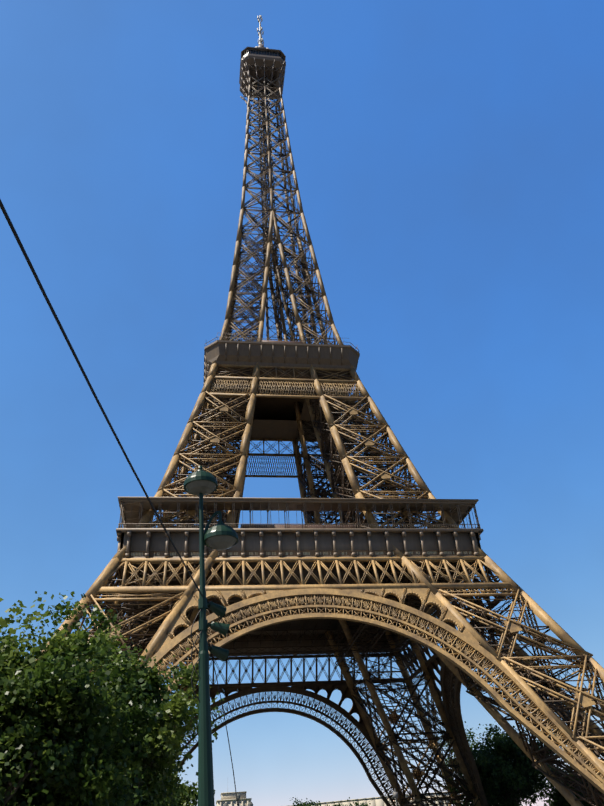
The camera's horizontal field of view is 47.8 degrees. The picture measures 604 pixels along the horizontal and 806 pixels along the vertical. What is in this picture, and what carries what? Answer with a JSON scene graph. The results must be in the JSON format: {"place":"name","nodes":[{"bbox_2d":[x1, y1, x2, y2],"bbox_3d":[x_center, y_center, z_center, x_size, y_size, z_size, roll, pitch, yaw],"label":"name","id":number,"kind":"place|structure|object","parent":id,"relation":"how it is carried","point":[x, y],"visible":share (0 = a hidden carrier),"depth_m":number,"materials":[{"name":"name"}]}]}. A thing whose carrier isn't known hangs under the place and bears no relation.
{"place":"outdoors","nodes":[
{"label":"outdoors","id":0,"kind":"place"},
{"bbox_2d":[223,794,252,805],"bbox_3d":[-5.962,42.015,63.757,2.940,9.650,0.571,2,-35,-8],"label":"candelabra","id":1,"kind":"object","parent":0,"point":[250,803],"visible":0.9,"depth_m":65.95,"materials":[{"name":"grey metal"}]},
{"bbox_2d":[241,340,354,527],"bbox_3d":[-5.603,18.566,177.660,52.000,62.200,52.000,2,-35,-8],"label":"eiffel tower pavilions","id":2,"kind":"object","parent":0,"point":[283,526],"visible":0.02,"depth_m":142.02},
{"bbox_2d":[0,0,603,805],"label":"sky","id":3,"kind":"structure","parent":0,"point":[448,155],"materials":[{"name":"blue"}]},
{"bbox_2d":[35,75,603,805],"bbox_3d":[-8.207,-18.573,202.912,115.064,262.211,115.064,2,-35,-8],"label":"tower legs","id":4,"kind":"object","parent":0,"point":[587,763],"visible":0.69,"depth_m":128.02,"materials":[{"name":"brown metal"}]},
{"bbox_2d":[216,791,451,805],"bbox_3d":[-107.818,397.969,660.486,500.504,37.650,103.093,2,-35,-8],"label":"building","id":5,"kind":"structure","parent":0,"point":[229,798],"depth_m":683.84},
{"bbox_2d":[66,74,603,805],"bbox_3d":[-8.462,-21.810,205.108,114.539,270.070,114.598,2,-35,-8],"label":"lattice girders","id":6,"kind":"object","parent":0,"point":[340,484],"visible":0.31,"depth_m":171.97,"materials":[{"name":"brown metal"}]},
{"bbox_2d":[239,44,285,105],"bbox_3d":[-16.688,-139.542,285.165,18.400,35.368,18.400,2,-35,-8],"label":"top observation deck","id":7,"kind":"structure","parent":6,"relation":"attached to","point":[273,68],"depth_m":278.01,"materials":[{"name":"metal"}]},
{"bbox_2d":[256,15,268,48],"bbox_3d":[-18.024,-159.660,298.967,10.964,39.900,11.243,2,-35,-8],"label":"antenna","id":8,"kind":"object","parent":7,"relation":"on","point":[260,40],"visible":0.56,"depth_m":301.29,"materials":[{"name":"white metal"}]},
{"bbox_2d":[203,175,359,439],"bbox_3d":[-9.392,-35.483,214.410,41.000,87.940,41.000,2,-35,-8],"label":"second-level platform","id":9,"kind":"structure","parent":6,"relation":"attached to","point":[272,418],"depth_m":177.47,"materials":[{"name":"paint"}]},
{"bbox_2d":[151,561,432,631],"bbox_3d":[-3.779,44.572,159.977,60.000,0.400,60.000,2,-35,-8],"label":"eiffel tower first floor slab","id":10,"kind":"structure","parent":6,"relation":"attached to","point":[296,625],"depth_m":154.85,"materials":[{"name":"brown metal"}]},
{"bbox_2d":[116,497,483,657],"bbox_3d":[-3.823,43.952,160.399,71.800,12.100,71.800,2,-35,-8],"label":"first-level platform","id":11,"kind":"structure","parent":6,"relation":"attached to","point":[260,542],"depth_m":133.25,"materials":[{"name":"brown metal"}]},
{"bbox_2d":[131,551,470,555],"bbox_3d":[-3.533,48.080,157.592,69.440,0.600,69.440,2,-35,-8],"label":"eiffel tower frieze names","id":12,"kind":"object","parent":11,"relation":"attached to","point":[465,552],"visible":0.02,"depth_m":129.23,"materials":[{"name":"brown metal"}]},
{"bbox_2d":[58,76,603,805],"bbox_3d":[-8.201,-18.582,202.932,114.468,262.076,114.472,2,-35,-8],"label":"lattice bracing","id":13,"kind":"object","parent":6,"relation":"attached to","point":[222,458],"visible":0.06,"depth_m":152.85,"materials":[{"name":"brown metal"}]},
{"bbox_2d":[89,564,603,805],"bbox_3d":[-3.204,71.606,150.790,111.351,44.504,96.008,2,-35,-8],"label":"decorative arch","id":14,"kind":"structure","parent":6,"relation":"attached to","point":[449,682],"depth_m":183.19,"materials":[{"name":"paint"}]},
{"label":"ground","id":15,"kind":"structure","parent":0,"visible":0},
{"bbox_2d":[0,619,48,805],"bbox_3d":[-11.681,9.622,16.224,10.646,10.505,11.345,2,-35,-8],"label":"plane tree","id":16,"kind":"object","parent":15,"relation":"on","point":[3,737],"visible":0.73,"depth_m":16.66,"materials":[{"name":"green plant"}]},
{"bbox_2d":[0,591,172,805],"bbox_3d":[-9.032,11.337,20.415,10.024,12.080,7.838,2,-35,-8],"label":"plane tree","id":17,"kind":"object","parent":15,"relation":"on","point":[71,761],"depth_m":20.49,"materials":[{"name":"green plant"}]},
{"bbox_2d":[14,605,223,805],"bbox_3d":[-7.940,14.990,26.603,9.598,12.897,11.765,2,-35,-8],"label":"plane tree","id":18,"kind":"object","parent":15,"relation":"on","point":[164,737],"depth_m":26.05,"materials":[{"name":"green plant"}]},
{"bbox_2d":[0,199,238,805],"bbox_3d":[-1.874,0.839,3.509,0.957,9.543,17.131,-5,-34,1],"label":"street lamp","id":19,"kind":"object","parent":15,"relation":"on","point":[201,483],"visible":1,"depth_m":10.54,"materials":[{"name":"green metal"}]},
{"bbox_2d":[134,744,214,805],"bbox_3d":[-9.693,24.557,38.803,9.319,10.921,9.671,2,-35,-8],"label":"plane tree","id":20,"kind":"object","parent":15,"relation":"on","point":[188,795],"visible":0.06,"depth_m":39.27,"materials":[{"name":"green plant"}]},
{"bbox_2d":[290,795,313,805],"bbox_3d":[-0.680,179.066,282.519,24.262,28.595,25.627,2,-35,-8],"label":"tree","id":21,"kind":"object","parent":15,"relation":"on","point":[297,802],"visible":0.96,"depth_m":287.66,"materials":[{"name":"green plant"}]},
{"bbox_2d":[296,798,341,805],"bbox_3d":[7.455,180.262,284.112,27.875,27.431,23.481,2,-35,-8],"label":"tree","id":22,"kind":"object","parent":15,"relation":"on","point":[310,803],"visible":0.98,"depth_m":288.63,"materials":[{"name":"green plant"}]},
{"bbox_2d":[326,797,365,805],"bbox_3d":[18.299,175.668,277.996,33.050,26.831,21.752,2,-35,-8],"label":"tree","id":23,"kind":"object","parent":15,"relation":"on","point":[356,804],"visible":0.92,"depth_m":284.58,"materials":[{"name":"green plant"}]},
{"bbox_2d":[359,788,397,805],"bbox_3d":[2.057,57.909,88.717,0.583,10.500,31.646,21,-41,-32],"label":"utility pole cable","id":24,"kind":"object","parent":15,"relation":"on","point":[395,794],"visible":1,"depth_m":81.28,"materials":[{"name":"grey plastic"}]},
{"bbox_2d":[437,721,560,805],"bbox_3d":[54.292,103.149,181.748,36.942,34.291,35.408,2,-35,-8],"label":"tree","id":25,"kind":"object","parent":15,"relation":"on","point":[505,753],"depth_m":176.49,"materials":[{"name":"green plant"}]},
{"bbox_2d":[534,752,603,805],"bbox_3d":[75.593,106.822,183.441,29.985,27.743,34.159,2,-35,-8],"label":"tree","id":26,"kind":"object","parent":15,"relation":"on","point":[556,796],"visible":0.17,"depth_m":180.11,"materials":[{"name":"green plant"}]}
]}

